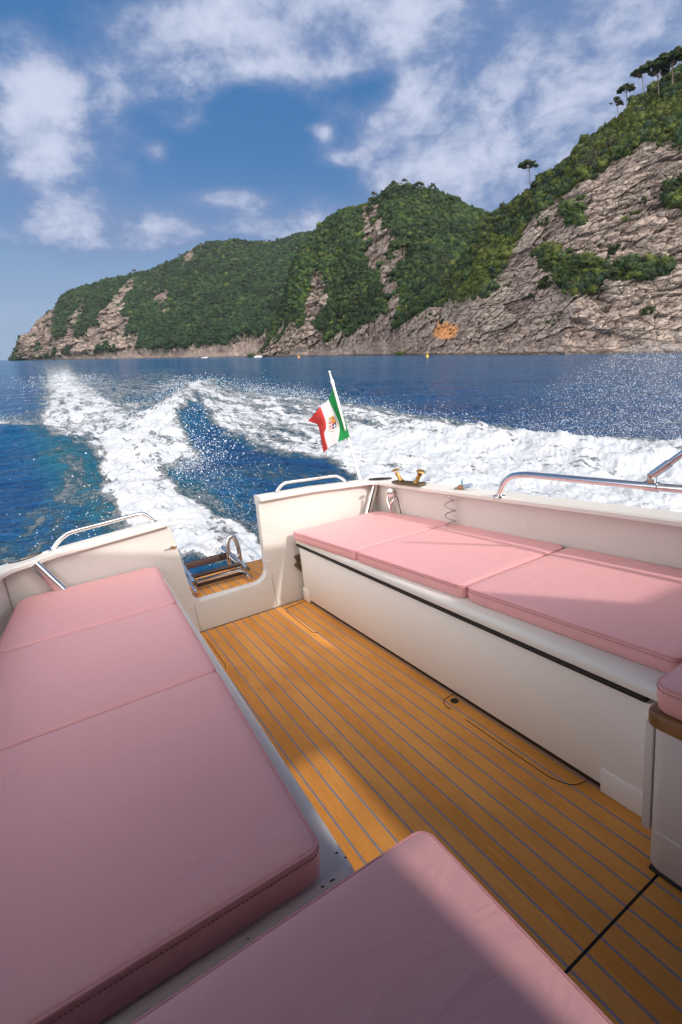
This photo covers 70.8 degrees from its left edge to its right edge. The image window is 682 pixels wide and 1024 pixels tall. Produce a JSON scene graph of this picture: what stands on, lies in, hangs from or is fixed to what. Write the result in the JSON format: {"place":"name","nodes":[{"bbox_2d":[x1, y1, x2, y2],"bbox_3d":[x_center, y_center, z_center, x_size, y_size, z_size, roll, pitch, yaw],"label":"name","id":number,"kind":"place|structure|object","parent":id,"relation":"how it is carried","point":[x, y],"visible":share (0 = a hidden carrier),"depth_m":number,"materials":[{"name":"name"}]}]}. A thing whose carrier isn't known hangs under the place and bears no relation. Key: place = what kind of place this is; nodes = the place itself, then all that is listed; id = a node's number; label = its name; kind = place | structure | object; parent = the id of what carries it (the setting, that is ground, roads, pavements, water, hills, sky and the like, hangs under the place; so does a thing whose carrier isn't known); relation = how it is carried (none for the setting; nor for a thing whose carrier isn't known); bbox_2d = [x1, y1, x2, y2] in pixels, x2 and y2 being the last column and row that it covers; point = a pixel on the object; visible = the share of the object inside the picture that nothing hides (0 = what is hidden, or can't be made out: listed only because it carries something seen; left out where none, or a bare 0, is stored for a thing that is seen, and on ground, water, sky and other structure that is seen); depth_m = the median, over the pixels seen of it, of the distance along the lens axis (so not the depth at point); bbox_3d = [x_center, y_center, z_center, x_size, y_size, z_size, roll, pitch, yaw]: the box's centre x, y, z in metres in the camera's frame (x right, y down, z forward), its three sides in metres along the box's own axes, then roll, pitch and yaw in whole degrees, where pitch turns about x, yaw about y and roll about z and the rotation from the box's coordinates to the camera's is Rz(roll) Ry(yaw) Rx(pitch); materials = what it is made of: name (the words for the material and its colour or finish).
{"place":"outdoors","nodes":[
{"label":"outdoors","id":0,"kind":"place"},
{"bbox_2d":[13,232,308,360],"bbox_3d":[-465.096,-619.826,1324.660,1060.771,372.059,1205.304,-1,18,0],"label":"headland","id":1,"kind":"structure","parent":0,"point":[111,322],"depth_m":1245.72,"materials":[{"name":"grey stone"}]},
{"bbox_2d":[7,230,312,360],"bbox_3d":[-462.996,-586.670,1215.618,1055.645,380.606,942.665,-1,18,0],"label":"hillside scrub","id":2,"kind":"object","parent":1,"relation":"on","point":[234,299],"visible":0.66,"depth_m":1195.25,"materials":[{"name":"green plant"}]},
{"bbox_2d":[0,353,681,574],"bbox_3d":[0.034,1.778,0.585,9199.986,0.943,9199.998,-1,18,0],"label":"sea","id":3,"kind":"structure","parent":0,"point":[26,488],"depth_m":12.83,"materials":[{"name":"liquid"}]},
{"bbox_2d":[0,370,681,1023],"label":"motorboat","id":4,"kind":"object","parent":3,"relation":"on","point":[526,774],"visible":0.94,"depth_m":1.85,"materials":[{"name":"white wood"}]},
{"bbox_2d":[0,567,176,652],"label":"seat cushion","id":5,"kind":"object","parent":4,"relation":"on","point":[44,616],"visible":0.82,"depth_m":2.34,"materials":[{"name":"pink leather"}]},
{"bbox_2d":[0,604,215,749],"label":"seat cushion","id":6,"kind":"object","parent":4,"relation":"on","point":[52,684],"visible":0.77,"depth_m":1.70,"materials":[{"name":"pink leather"}]},
{"bbox_2d":[0,672,319,1023],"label":"seat cushion","id":7,"kind":"object","parent":4,"relation":"on","point":[149,842],"visible":1,"depth_m":0.96,"materials":[{"name":"pink leather"}]},
{"bbox_2d":[308,388,349,452],"bbox_3d":[-0.089,-0.711,3.653,0.245,0.500,0.267,-13,14,-29],"label":"ensign","id":8,"kind":"object","parent":4,"relation":"attached to","point":[326,418],"visible":1,"depth_m":3.68,"materials":[{"name":"fabric"}]},
{"bbox_2d":[293,511,447,559],"bbox_3d":[0.195,0.128,3.200,0.814,0.072,0.723,-13,14,-29],"label":"seat cushion","id":9,"kind":"object","parent":4,"relation":"on","point":[349,537],"visible":0.79,"depth_m":3.10,"materials":[{"name":"pink leather"}]},
{"bbox_2d":[129,831,612,1023],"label":"seat cushion","id":10,"kind":"object","parent":4,"relation":"on","point":[420,927],"visible":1,"depth_m":0.72,"materials":[{"name":"pink leather"}]},
{"bbox_2d":[357,524,562,597],"bbox_3d":[0.616,0.223,2.573,0.785,0.072,0.803,-13,14,-29],"label":"seat cushion","id":11,"kind":"object","parent":4,"relation":"on","point":[456,560],"visible":0.84,"depth_m":2.45,"materials":[{"name":"pink leather"}]},
{"bbox_2d":[468,548,681,672],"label":"seat cushion","id":12,"kind":"object","parent":4,"relation":"on","point":[628,608],"visible":1,"depth_m":1.81,"materials":[{"name":"pink leather"}]},
{"bbox_2d":[657,662,681,720],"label":"seat cushion","id":13,"kind":"object","parent":4,"relation":"on","point":[669,691],"visible":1,"depth_m":1.21,"materials":[{"name":"pink leather"}]},
{"bbox_2d":[0,343,681,564],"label":"spray","id":14,"kind":"object","parent":3,"relation":"on","point":[192,462],"visible":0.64,"depth_m":10.81,"materials":[{"name":"white liquid"}]},
{"bbox_2d":[0,0,681,359],"label":"sky","id":15,"kind":"structure","parent":0,"point":[135,134],"materials":[{"name":"blue"}]},
{"bbox_2d":[256,182,478,356],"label":"hill","id":16,"kind":"structure","parent":0,"point":[379,335],"depth_m":517.37,"materials":[{"name":"grey stone"}]},
{"bbox_2d":[247,180,488,356],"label":"hillside scrub","id":17,"kind":"object","parent":16,"relation":"on","point":[431,254],"visible":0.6,"depth_m":535.87,"materials":[{"name":"green plant"}]},
{"bbox_2d":[393,241,411,251],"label":"umbrella pine","id":18,"kind":"object","parent":16,"relation":"on","point":[403,244],"visible":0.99,"depth_m":456.20,"materials":[{"name":"green plant"}]},
{"bbox_2d":[413,181,423,193],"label":"umbrella pine","id":19,"kind":"object","parent":16,"relation":"on","point":[416,184],"visible":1,"depth_m":589.67,"materials":[{"name":"green plant"}]},
{"bbox_2d":[404,80,681,354],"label":"cliff","id":20,"kind":"structure","parent":0,"point":[609,318],"depth_m":227.40,"materials":[{"name":"grey stone"}]},
{"bbox_2d":[517,159,538,184],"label":"umbrella pine","id":21,"kind":"object","parent":20,"relation":"on","point":[526,163],"visible":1,"depth_m":298.90,"materials":[{"name":"green plant"}]},
{"bbox_2d":[394,63,681,355],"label":"hillside scrub","id":22,"kind":"object","parent":20,"relation":"on","point":[625,139],"visible":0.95,"depth_m":255.10,"materials":[{"name":"green plant"}]},
{"bbox_2d":[537,275,552,289],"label":"cliff bush","id":23,"kind":"object","parent":20,"relation":"on","point":[544,283],"visible":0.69,"depth_m":240.90,"materials":[{"name":"green plant"}]},
{"bbox_2d":[542,250,567,266],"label":"cliff bush","id":24,"kind":"object","parent":20,"relation":"on","point":[553,262],"visible":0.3,"depth_m":238.58,"materials":[{"name":"green plant"}]},
{"bbox_2d":[565,194,586,217],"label":"cliff bush","id":25,"kind":"object","parent":20,"relation":"on","point":[580,205],"visible":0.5,"depth_m":242.37,"materials":[{"name":"green plant"}]},
{"bbox_2d":[544,244,612,294],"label":"cliff bush","id":26,"kind":"object","parent":20,"relation":"on","point":[567,258],"visible":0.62,"depth_m":218.88,"materials":[{"name":"green plant"}]},
{"bbox_2d":[581,256,603,274],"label":"cliff bush","id":27,"kind":"object","parent":20,"relation":"on","point":[599,259],"visible":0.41,"depth_m":217.24,"materials":[{"name":"green plant"}]},
{"bbox_2d":[601,243,625,258],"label":"cliff bush","id":28,"kind":"object","parent":20,"relation":"on","point":[612,248],"visible":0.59,"depth_m":217.07,"materials":[{"name":"green plant"}]},
{"bbox_2d":[609,96,623,114],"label":"umbrella pine","id":29,"kind":"object","parent":20,"relation":"on","point":[618,100],"visible":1,"depth_m":271.88,"materials":[{"name":"green plant"}]},
{"bbox_2d":[602,257,645,275],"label":"cliff bush","id":30,"kind":"object","parent":20,"relation":"on","point":[613,271],"visible":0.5,"depth_m":204.23,"materials":[{"name":"green plant"}]},
{"bbox_2d":[616,83,635,106],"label":"umbrella pine","id":31,"kind":"object","parent":20,"relation":"on","point":[626,87],"visible":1,"depth_m":267.51,"materials":[{"name":"green plant"}]},
{"bbox_2d":[630,69,650,91],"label":"umbrella pine","id":32,"kind":"object","parent":20,"relation":"on","point":[634,73],"visible":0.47,"depth_m":265.54,"materials":[{"name":"green plant"}]},
{"bbox_2d":[638,59,673,93],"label":"umbrella pine","id":33,"kind":"object","parent":20,"relation":"on","point":[646,66],"visible":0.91,"depth_m":244.95,"materials":[{"name":"green plant"}]},
{"bbox_2d":[653,48,681,85],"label":"umbrella pine","id":34,"kind":"object","parent":20,"relation":"on","point":[674,54],"visible":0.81,"depth_m":238.32,"materials":[{"name":"green plant"}]},
{"bbox_2d":[660,175,681,202],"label":"cliff bush","id":35,"kind":"object","parent":20,"relation":"on","point":[674,187],"visible":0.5,"depth_m":208.45,"materials":[{"name":"green plant"}]},
{"bbox_2d":[668,45,681,62],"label":"umbrella pine","id":36,"kind":"object","parent":20,"relation":"on","point":[680,49],"visible":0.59,"depth_m":235.99,"materials":[{"name":"green plant"}]}
]}

